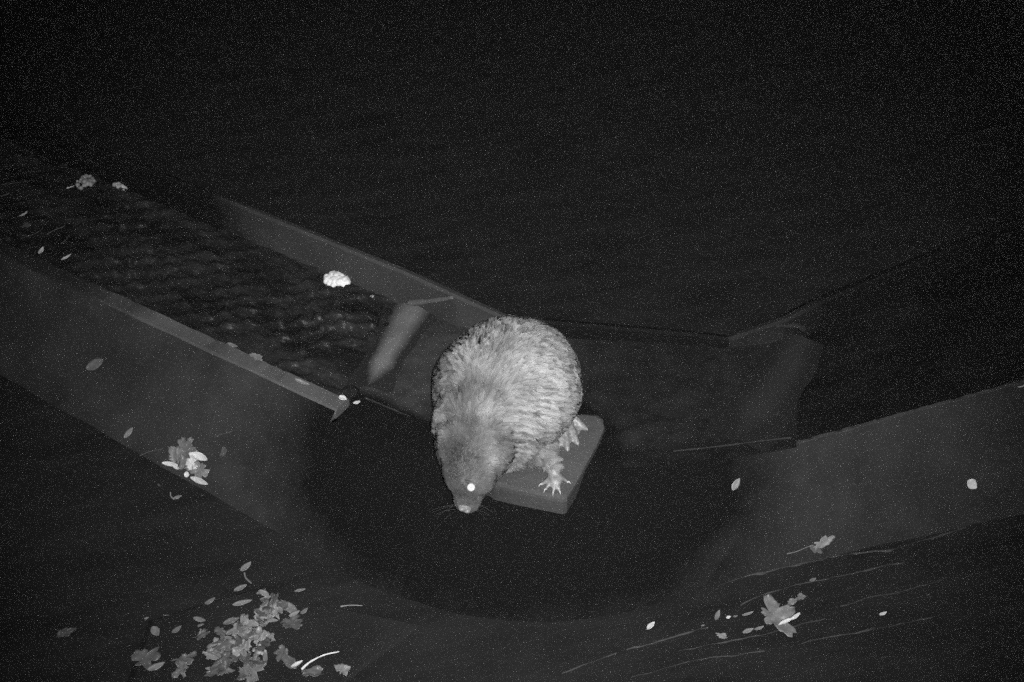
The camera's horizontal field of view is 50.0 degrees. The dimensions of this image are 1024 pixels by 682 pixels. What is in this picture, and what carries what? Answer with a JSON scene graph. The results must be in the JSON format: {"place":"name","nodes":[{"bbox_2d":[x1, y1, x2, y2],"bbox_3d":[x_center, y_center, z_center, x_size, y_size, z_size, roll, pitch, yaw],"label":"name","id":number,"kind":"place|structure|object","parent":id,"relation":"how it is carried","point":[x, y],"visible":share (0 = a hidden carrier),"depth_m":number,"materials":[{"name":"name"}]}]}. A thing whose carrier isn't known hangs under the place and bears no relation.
{"place":"outdoors","nodes":[
{"label":"outdoors","id":0,"kind":"place"},
{"bbox_2d":[127,592,420,681],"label":"footing","id":1,"kind":"object","parent":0,"point":[359,642],"visible":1,"depth_m":3.40,"materials":[{"name":"grey concrete"}]},
{"bbox_2d":[131,646,160,669],"bbox_3d":[-1.110,0.966,3.331,0.087,0.015,0.077,-10,43,-11],"label":"lobed leaf","id":2,"kind":"object","parent":1,"relation":"on","point":[144,657],"visible":1,"depth_m":3.34,"materials":[{"name":"grey plant"}]},
{"bbox_2d":[150,626,159,635],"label":"narrow leaf","id":3,"kind":"object","parent":1,"relation":"on","point":[154,630],"visible":1,"depth_m":3.41,"materials":[{"name":"plant"}]},
{"bbox_2d":[148,662,164,670],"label":"narrow leaf","id":4,"kind":"object","parent":1,"relation":"on","point":[155,666],"visible":1,"depth_m":3.31,"materials":[{"name":"plant"}]},
{"bbox_2d":[172,626,180,632],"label":"narrow leaf","id":5,"kind":"object","parent":1,"relation":"on","point":[176,629],"visible":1,"depth_m":3.41,"materials":[{"name":"plant"}]},
{"bbox_2d":[171,659,188,677],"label":"lobed leaf","id":6,"kind":"object","parent":1,"relation":"on","point":[178,671],"visible":1,"depth_m":3.30,"materials":[{"name":"plant"}]},
{"bbox_2d":[171,651,196,667],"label":"lobed leaf","id":7,"kind":"object","parent":1,"relation":"on","point":[185,657],"visible":1,"depth_m":3.33,"materials":[{"name":"plant"}]},
{"bbox_2d":[193,616,205,621],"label":"narrow leaf","id":8,"kind":"object","parent":1,"relation":"on","point":[198,618],"visible":1,"depth_m":3.44,"materials":[{"name":"plant"}]},
{"bbox_2d":[193,628,211,639],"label":"lobed leaf","id":9,"kind":"object","parent":1,"relation":"on","point":[201,634],"visible":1,"depth_m":3.40,"materials":[{"name":"plant"}]},
{"bbox_2d":[205,597,214,603],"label":"narrow leaf","id":10,"kind":"object","parent":1,"relation":"on","point":[210,600],"visible":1,"depth_m":3.50,"materials":[{"name":"plant"}]},
{"bbox_2d":[202,648,220,659],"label":"lobed leaf","id":11,"kind":"object","parent":1,"relation":"on","point":[216,652],"visible":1,"depth_m":3.36,"materials":[{"name":"plant"}]},
{"bbox_2d":[215,634,250,664],"bbox_3d":[-0.843,0.948,3.361,0.131,0.022,0.084,26,48,26],"label":"lobed leaf","id":12,"kind":"object","parent":11,"relation":"on","point":[244,660],"visible":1,"depth_m":3.35,"materials":[{"name":"plant"}]},
{"bbox_2d":[214,638,231,651],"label":"lobed leaf","id":13,"kind":"object","parent":12,"relation":"on","point":[220,650],"visible":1,"depth_m":3.35,"materials":[{"name":"plant"}]},
{"bbox_2d":[213,639,236,650],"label":"lobed leaf","id":14,"kind":"object","parent":13,"relation":"on","point":[224,645],"visible":1,"depth_m":3.35,"materials":[{"name":"plant"}]},
{"bbox_2d":[231,638,251,656],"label":"lobed leaf","id":15,"kind":"object","parent":12,"relation":"on","point":[237,651],"visible":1,"depth_m":3.36,"materials":[{"name":"plant"}]},
{"bbox_2d":[206,653,218,659],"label":"narrow leaf","id":16,"kind":"object","parent":1,"relation":"on","point":[211,656],"visible":1,"depth_m":3.34,"materials":[{"name":"plant"}]},
{"bbox_2d":[206,637,226,658],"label":"lobed leaf","id":17,"kind":"object","parent":1,"relation":"on","point":[215,639],"visible":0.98,"depth_m":3.37,"materials":[{"name":"plant"}]},
{"bbox_2d":[203,667,234,676],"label":"lobed leaf","id":18,"kind":"object","parent":1,"relation":"on","point":[214,672],"visible":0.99,"depth_m":3.30,"materials":[{"name":"plant"}]},
{"bbox_2d":[209,651,231,673],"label":"lobed leaf","id":19,"kind":"object","parent":18,"relation":"on","point":[219,665],"visible":1,"depth_m":3.31,"materials":[{"name":"grey plant"}]},
{"bbox_2d":[214,626,226,638],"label":"lobed leaf","id":20,"kind":"object","parent":1,"relation":"on","point":[221,631],"visible":1,"depth_m":3.40,"materials":[{"name":"plant"}]},
{"bbox_2d":[223,617,238,624],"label":"narrow leaf","id":21,"kind":"object","parent":1,"relation":"on","point":[230,620],"visible":1,"depth_m":3.44,"materials":[{"name":"plant"}]},
{"bbox_2d":[226,627,235,634],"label":"narrow leaf","id":22,"kind":"object","parent":1,"relation":"on","point":[229,631],"visible":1,"depth_m":3.41,"materials":[{"name":"plant"}]},
{"bbox_2d":[231,613,249,636],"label":"lobed leaf","id":23,"kind":"object","parent":1,"relation":"on","point":[235,623],"visible":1,"depth_m":3.42,"materials":[{"name":"plant"}]},
{"bbox_2d":[236,620,243,632],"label":"lobed leaf","id":24,"kind":"object","parent":23,"relation":"on","point":[238,625],"visible":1,"depth_m":3.41,"materials":[{"name":"plant"}]},
{"bbox_2d":[242,616,258,631],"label":"lobed leaf","id":25,"kind":"object","parent":23,"relation":"on","point":[251,623],"visible":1,"depth_m":3.41,"materials":[{"name":"plant"}]},
{"bbox_2d":[232,599,251,605],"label":"narrow leaf","id":26,"kind":"object","parent":1,"relation":"on","point":[240,602],"visible":1,"depth_m":3.49,"materials":[{"name":"plant"}]},
{"bbox_2d":[234,629,252,639],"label":"lobed leaf","id":27,"kind":"object","parent":1,"relation":"on","point":[245,636],"visible":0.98,"depth_m":3.40,"materials":[{"name":"plant"}]},
{"bbox_2d":[247,629,255,637],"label":"lobed leaf","id":28,"kind":"object","parent":27,"relation":"on","point":[252,633],"visible":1,"depth_m":3.40,"materials":[{"name":"plant"}]},
{"bbox_2d":[248,626,262,640],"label":"lobed leaf","id":29,"kind":"object","parent":28,"relation":"on","point":[258,630],"visible":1,"depth_m":3.40,"materials":[{"name":"plant"}]},
{"bbox_2d":[238,664,266,681],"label":"lobed leaf","id":30,"kind":"object","parent":1,"relation":"on","point":[248,668],"visible":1,"depth_m":3.31,"materials":[{"name":"grey plant"}]},
{"bbox_2d":[236,673,251,679],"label":"lobed leaf","id":31,"kind":"object","parent":30,"relation":"on","point":[243,676],"visible":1,"depth_m":3.29,"materials":[{"name":"plant"}]},
{"bbox_2d":[253,630,265,645],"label":"lobed leaf","id":32,"kind":"object","parent":1,"relation":"on","point":[256,636],"visible":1,"depth_m":3.38,"materials":[{"name":"plant"}]},
{"bbox_2d":[254,637,270,651],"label":"lobed leaf","id":33,"kind":"object","parent":32,"relation":"on","point":[264,643],"visible":1,"depth_m":3.35,"materials":[{"name":"plant"}]},
{"bbox_2d":[252,643,266,655],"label":"lobed leaf","id":34,"kind":"object","parent":1,"relation":"on","point":[257,651],"visible":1,"depth_m":3.35,"materials":[{"name":"plant"}]},
{"bbox_2d":[263,652,267,663],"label":"narrow leaf","id":35,"kind":"object","parent":1,"relation":"on","point":[265,657],"visible":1,"depth_m":3.33,"materials":[{"name":"plant"}]},
{"bbox_2d":[253,601,278,622],"bbox_3d":[-0.779,0.854,3.467,0.103,0.018,0.071,-28,49,-28],"label":"lobed leaf","id":36,"kind":"object","parent":1,"relation":"on","point":[255,616],"visible":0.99,"depth_m":3.46,"materials":[{"name":"plant"}]},
{"bbox_2d":[256,612,266,622],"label":"lobed leaf","id":37,"kind":"object","parent":36,"relation":"on","point":[260,620],"visible":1,"depth_m":3.44,"materials":[{"name":"plant"}]},
{"bbox_2d":[259,613,272,626],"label":"lobed leaf","id":38,"kind":"object","parent":37,"relation":"on","point":[268,618],"visible":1,"depth_m":3.43,"materials":[{"name":"plant"}]},
{"bbox_2d":[270,601,279,618],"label":"lobed leaf","id":39,"kind":"object","parent":36,"relation":"on","point":[275,611],"visible":1,"depth_m":3.46,"materials":[{"name":"plant"}]},
{"bbox_2d":[262,630,275,641],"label":"lobed leaf","id":40,"kind":"object","parent":1,"relation":"on","point":[269,635],"visible":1,"depth_m":3.40,"materials":[{"name":"plant"}]},
{"bbox_2d":[260,616,277,621],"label":"narrow leaf","id":41,"kind":"object","parent":1,"relation":"on","point":[270,620],"visible":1,"depth_m":3.44,"materials":[{"name":"plant"}]},
{"bbox_2d":[273,644,296,668],"bbox_3d":[-0.690,0.967,3.336,0.047,0.015,0.101,-29,50,-29],"label":"lobed leaf","id":42,"kind":"object","parent":1,"relation":"on","point":[281,652],"visible":1,"depth_m":3.34,"materials":[{"name":"grey plant"}]},
{"bbox_2d":[280,614,302,629],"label":"lobed leaf","id":43,"kind":"object","parent":1,"relation":"on","point":[293,622],"visible":1,"depth_m":3.44,"materials":[{"name":"plant"}]},
{"bbox_2d":[289,610,299,616],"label":"narrow leaf","id":44,"kind":"object","parent":43,"relation":"on","point":[294,613],"visible":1,"depth_m":3.44,"materials":[{"name":"plant"}]},
{"bbox_2d":[286,602,297,612],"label":"narrow leaf","id":45,"kind":"object","parent":1,"relation":"on","point":[291,608],"visible":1,"depth_m":3.48,"materials":[{"name":"plant"}]},
{"bbox_2d":[291,660,302,666],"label":"narrow leaf","id":46,"kind":"object","parent":1,"relation":"on","point":[297,663],"visible":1,"depth_m":3.31,"materials":[{"name":"plant"}]},
{"bbox_2d":[301,665,323,676],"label":"lobed leaf","id":47,"kind":"object","parent":1,"relation":"on","point":[314,671],"visible":1,"depth_m":3.31,"materials":[{"name":"plant"}]},
{"bbox_2d":[301,651,338,669],"bbox_3d":[-0.584,0.967,3.336,0.124,0.018,0.017,-19,45,-20],"label":"twig","id":48,"kind":"object","parent":1,"relation":"on","point":[306,664],"visible":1,"depth_m":3.33,"materials":[{"name":"wood"}]},
{"bbox_2d":[334,663,350,675],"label":"lobed leaf","id":49,"kind":"object","parent":1,"relation":"on","point":[343,668],"visible":1,"depth_m":3.31,"materials":[{"name":"plant"}]},
{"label":"lobed leaf","id":50,"kind":"object","parent":1,"relation":"on","visible":0},
{"bbox_2d":[248,659,266,665],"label":"lobed leaf","id":51,"kind":"object","parent":50,"relation":"on","point":[260,662],"visible":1,"depth_m":3.32,"materials":[{"name":"plant"}]},
{"bbox_2d":[249,654,261,660],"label":"lobed leaf","id":52,"kind":"object","parent":51,"relation":"on","point":[255,656],"visible":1,"depth_m":3.33,"materials":[{"name":"plant"}]},
{"bbox_2d":[0,0,1023,681],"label":"pond water","id":53,"kind":"structure","parent":0,"point":[722,166],"depth_m":5.22,"materials":[{"name":"black liquid"}]},
{"bbox_2d":[56,626,76,636],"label":"lobed leaf","id":54,"kind":"object","parent":53,"relation":"on","point":[65,632],"visible":1,"depth_m":3.42,"materials":[{"name":"plant"}]},
{"bbox_2d":[0,107,459,532],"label":"weir wall","id":55,"kind":"structure","parent":53,"relation":"on","point":[155,380],"depth_m":4.07,"materials":[{"name":"concrete"}]},
{"bbox_2d":[86,358,102,370],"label":"narrow leaf","id":56,"kind":"object","parent":55,"relation":"attached to","point":[93,364],"visible":1,"depth_m":4.10,"materials":[{"name":"plant"}]},
{"bbox_2d":[124,427,132,437],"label":"narrow leaf","id":57,"kind":"object","parent":55,"relation":"on","point":[128,432],"visible":1,"depth_m":4.01,"materials":[{"name":"plant"}]},
{"bbox_2d":[162,461,177,465],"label":"narrow leaf","id":58,"kind":"object","parent":55,"relation":"on","point":[167,463],"visible":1,"depth_m":3.91,"materials":[{"name":"plant"}]},
{"bbox_2d":[167,446,183,463],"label":"lobed leaf","id":59,"kind":"object","parent":58,"relation":"on","point":[175,455],"visible":1,"depth_m":3.91,"materials":[{"name":"plant"}]},
{"bbox_2d":[168,437,196,470],"bbox_3d":[-1.167,0.398,3.903,0.111,0.099,0.091,33,51,31],"label":"lobed leaf","id":60,"kind":"object","parent":55,"relation":"on","point":[185,445],"visible":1,"depth_m":3.90,"materials":[{"name":"grey plant"}]},
{"bbox_2d":[0,138,394,401],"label":"water","id":61,"kind":"structure","parent":55,"relation":"in","point":[286,313],"depth_m":4.31,"materials":[{"name":"black liquid"}]},
{"bbox_2d":[20,222,31,226],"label":"lobed leaf","id":62,"kind":"object","parent":61,"relation":"on","point":[26,224],"visible":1,"depth_m":4.52,"materials":[{"name":"plant"}]},
{"bbox_2d":[75,174,95,189],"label":"foam clump","id":63,"kind":"object","parent":61,"relation":"on","point":[90,181],"visible":1,"depth_m":4.74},
{"bbox_2d":[112,182,126,190],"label":"foam clump","id":64,"kind":"object","parent":61,"relation":"on","point":[117,185],"visible":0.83,"depth_m":4.72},
{"bbox_2d":[323,271,350,286],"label":"foam clump","id":65,"kind":"object","parent":61,"relation":"on","point":[333,278],"visible":1,"depth_m":4.24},
{"bbox_2d":[190,476,207,484],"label":"narrow leaf","id":66,"kind":"object","parent":55,"relation":"on","point":[198,480],"visible":1,"depth_m":3.85,"materials":[{"name":"plant"}]},
{"bbox_2d":[184,460,209,478],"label":"lobed leaf","id":67,"kind":"object","parent":66,"relation":"on","point":[200,471],"visible":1,"depth_m":3.87,"materials":[{"name":"plant"}]},
{"bbox_2d":[185,452,197,469],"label":"lobed leaf","id":68,"kind":"object","parent":67,"relation":"on","point":[190,464],"visible":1,"depth_m":3.87,"materials":[{"name":"plant"}]},
{"bbox_2d":[191,452,207,460],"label":"narrow leaf","id":69,"kind":"object","parent":68,"relation":"on","point":[200,456],"visible":1,"depth_m":3.85,"materials":[{"name":"plant"}]},
{"bbox_2d":[219,446,226,456],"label":"lobed leaf","id":70,"kind":"object","parent":55,"relation":"on","point":[223,451],"visible":1,"depth_m":3.84,"materials":[{"name":"plant"}]},
{"bbox_2d":[227,342,237,346],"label":"narrow leaf","id":71,"kind":"object","parent":55,"relation":"on","point":[231,344],"visible":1,"depth_m":3.93,"materials":[{"name":"plant"}]},
{"bbox_2d":[249,352,262,360],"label":"lobed leaf","id":72,"kind":"object","parent":55,"relation":"on","point":[257,356],"visible":1,"depth_m":3.88,"materials":[{"name":"plant"}]},
{"bbox_2d":[295,378,309,384],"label":"narrow leaf","id":73,"kind":"object","parent":55,"relation":"on","point":[301,381],"visible":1,"depth_m":3.79,"materials":[{"name":"plant"}]},
{"bbox_2d":[339,395,346,399],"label":"narrow leaf","id":74,"kind":"object","parent":55,"relation":"on","point":[342,397],"visible":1,"depth_m":3.73,"materials":[{"name":"plant"}]},
{"bbox_2d":[234,584,246,590],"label":"narrow leaf","id":75,"kind":"object","parent":53,"relation":"on","point":[239,587],"visible":1,"depth_m":3.55,"materials":[{"name":"plant"}]},
{"bbox_2d":[240,561,250,570],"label":"narrow leaf","id":76,"kind":"object","parent":53,"relation":"on","point":[245,566],"visible":1,"depth_m":3.61,"materials":[{"name":"plant"}]},
{"bbox_2d":[243,572,251,583],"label":"twig","id":77,"kind":"object","parent":53,"relation":"on","point":[246,578],"visible":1,"depth_m":3.57,"materials":[{"name":"wood"}]},
{"bbox_2d":[279,293,823,621],"bbox_3d":[0.162,0.355,3.747,1.852,0.456,1.158,4,42,5],"label":"spillway","id":78,"kind":"object","parent":53,"relation":"on","point":[648,505],"visible":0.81,"depth_m":3.60,"materials":[{"name":"concrete"}]},
{"bbox_2d":[430,314,587,528],"bbox_3d":[-0.003,0.146,3.545,0.514,0.392,0.925,0,42,0],"label":"beaver","id":79,"kind":"object","parent":78,"relation":"on","point":[507,395],"visible":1,"depth_m":3.37,"materials":[{"name":"fur"}]},
{"bbox_2d":[732,478,739,489],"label":"narrow leaf","id":80,"kind":"object","parent":78,"relation":"on","point":[735,484],"visible":1,"depth_m":3.57,"materials":[{"name":"plant"}]},
{"bbox_2d":[562,652,616,673],"bbox_3d":[0.236,0.982,3.351,0.186,0.004,0.006,-16,44,-17],"label":"scum line","id":81,"kind":"object","parent":53,"relation":"on","point":[586,663],"visible":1,"depth_m":3.34,"materials":[{"name":"grey"}]},
{"bbox_2d":[647,622,654,629],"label":"narrow leaf","id":82,"kind":"object","parent":53,"relation":"on","point":[650,625],"visible":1,"depth_m":3.44,"materials":[{"name":"plant"}]},
{"bbox_2d":[626,627,707,649],"bbox_3d":[0.484,0.924,3.414,0.275,0.006,0.010,-12,43,-13],"label":"scum line","id":83,"kind":"object","parent":53,"relation":"on","point":[684,633],"visible":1,"depth_m":3.41,"materials":[{"name":"grey"}]},
{"bbox_2d":[632,650,763,676],"bbox_3d":[0.568,0.980,3.353,0.426,0.005,0.017,-8,43,-9],"label":"scum line","id":84,"kind":"object","parent":53,"relation":"on","point":[707,658],"visible":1,"depth_m":3.37,"materials":[{"name":"grey"}]},
{"bbox_2d":[714,610,719,619],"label":"narrow leaf","id":85,"kind":"object","parent":53,"relation":"on","point":[717,615],"visible":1,"depth_m":3.47,"materials":[{"name":"plant"}]},
{"bbox_2d":[716,632,726,638],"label":"lobed leaf","id":86,"kind":"object","parent":53,"relation":"on","point":[722,635],"visible":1,"depth_m":3.42,"materials":[{"name":"plant"}]},
{"bbox_2d":[743,628,753,632],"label":"narrow leaf","id":87,"kind":"object","parent":53,"relation":"on","point":[747,630],"visible":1,"depth_m":3.43,"materials":[{"name":"plant"}]},
{"bbox_2d":[680,618,824,650],"bbox_3d":[0.753,0.918,3.422,0.492,0.005,0.011,-9,43,-10],"label":"scum line","id":88,"kind":"object","parent":53,"relation":"on","point":[750,636],"visible":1,"depth_m":3.41,"materials":[{"name":"grey"}]},
{"bbox_2d":[761,593,796,636],"bbox_3d":[0.845,0.868,3.470,0.145,0.018,0.112,25,48,25],"label":"lobed leaf","id":89,"kind":"object","parent":53,"relation":"on","point":[775,614],"visible":1,"depth_m":3.47,"materials":[{"name":"grey plant"}]},
{"bbox_2d":[778,617,793,624],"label":"narrow leaf","id":90,"kind":"object","parent":89,"relation":"on","point":[784,621],"visible":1,"depth_m":3.44,"materials":[{"name":"plant"}]},
{"bbox_2d":[787,598,797,604],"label":"lobed leaf","id":91,"kind":"object","parent":53,"relation":"on","point":[791,601],"visible":1,"depth_m":3.51,"materials":[{"name":"plant"}]},
{"bbox_2d":[791,612,799,619],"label":"narrow leaf","id":92,"kind":"object","parent":53,"relation":"on","point":[795,616],"visible":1,"depth_m":3.46,"materials":[{"name":"plant"}]},
{"bbox_2d":[795,592,806,599],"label":"lobed leaf","id":93,"kind":"object","parent":53,"relation":"on","point":[800,595],"visible":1,"depth_m":3.52,"materials":[{"name":"plant"}]},
{"bbox_2d":[741,562,903,605],"bbox_3d":[1.010,0.781,3.574,0.590,0.006,0.025,-11,43,-12],"label":"scum line","id":94,"kind":"object","parent":53,"relation":"on","point":[869,569],"visible":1,"depth_m":3.58,"materials":[{"name":"grey"}]},
{"bbox_2d":[718,527,965,585],"bbox_3d":[1.110,0.716,3.645,0.909,0.007,0.035,-10,43,-10],"label":"scum line","id":95,"kind":"object","parent":53,"relation":"on","point":[801,563],"visible":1,"depth_m":3.65,"materials":[{"name":"grey"}]},
{"bbox_2d":[706,215,1023,584],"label":"weir wall","id":96,"kind":"structure","parent":53,"relation":"on","point":[906,475],"depth_m":3.72,"materials":[{"name":"concrete"}]},
{"bbox_2d":[787,535,834,553],"bbox_3d":[0.994,0.678,3.629,0.180,0.032,0.027,-16,44,-17],"label":"lobed leaf","id":97,"kind":"object","parent":96,"relation":"on","point":[824,541],"visible":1,"depth_m":3.64,"materials":[{"name":"grey plant"}]},
{"bbox_2d":[810,545,822,553],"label":"lobed leaf","id":98,"kind":"object","parent":96,"relation":"on","point":[817,551],"visible":1,"depth_m":3.64,"materials":[{"name":"plant"}]},
{"bbox_2d":[967,479,976,488],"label":"narrow leaf","id":99,"kind":"object","parent":96,"relation":"on","point":[971,483],"visible":1,"depth_m":3.75,"materials":[{"name":"plant"}]},
{"bbox_2d":[801,617,932,643],"bbox_3d":[1.113,0.904,3.436,0.446,0.007,0.010,-8,43,-9],"label":"scum line","id":100,"kind":"object","parent":53,"relation":"on","point":[866,630],"visible":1,"depth_m":3.43,"materials":[{"name":"grey"}]},
{"bbox_2d":[840,578,945,606],"bbox_3d":[1.233,0.811,3.542,0.384,0.004,0.011,-10,43,-11],"label":"scum line","id":101,"kind":"object","parent":53,"relation":"on","point":[890,593],"visible":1,"depth_m":3.54,"materials":[{"name":"grey"}]},
{"bbox_2d":[796,244,1023,441],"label":"trough water","id":102,"kind":"structure","parent":0,"point":[959,334],"depth_m":3.97,"materials":[{"name":"black liquid"}]},
{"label":"narrow leaf","id":103,"kind":"object","parent":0,"visible":0},
{"label":"narrow leaf","id":104,"kind":"object","parent":103,"relation":"on","visible":0},
{"bbox_2d":[260,589,268,596],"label":"narrow leaf","id":105,"kind":"object","parent":104,"relation":"on","point":[264,593],"visible":1,"depth_m":3.49,"materials":[{"name":"plant"}]},
{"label":"lobed leaf","id":106,"kind":"object","parent":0,"visible":0},
{"bbox_2d":[262,592,278,612],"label":"lobed leaf","id":107,"kind":"object","parent":106,"relation":"on","point":[265,608],"visible":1,"depth_m":3.48,"materials":[{"name":"plant"}]},
{"bbox_2d":[270,596,278,609],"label":"lobed leaf","id":108,"kind":"object","parent":107,"relation":"on","point":[273,600],"visible":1,"depth_m":3.48,"materials":[{"name":"plant"}]},
{"bbox_2d":[277,599,287,609],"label":"lobed leaf","id":109,"kind":"object","parent":106,"relation":"on","point":[283,604],"visible":1,"depth_m":3.47,"materials":[{"name":"plant"}]}
]}

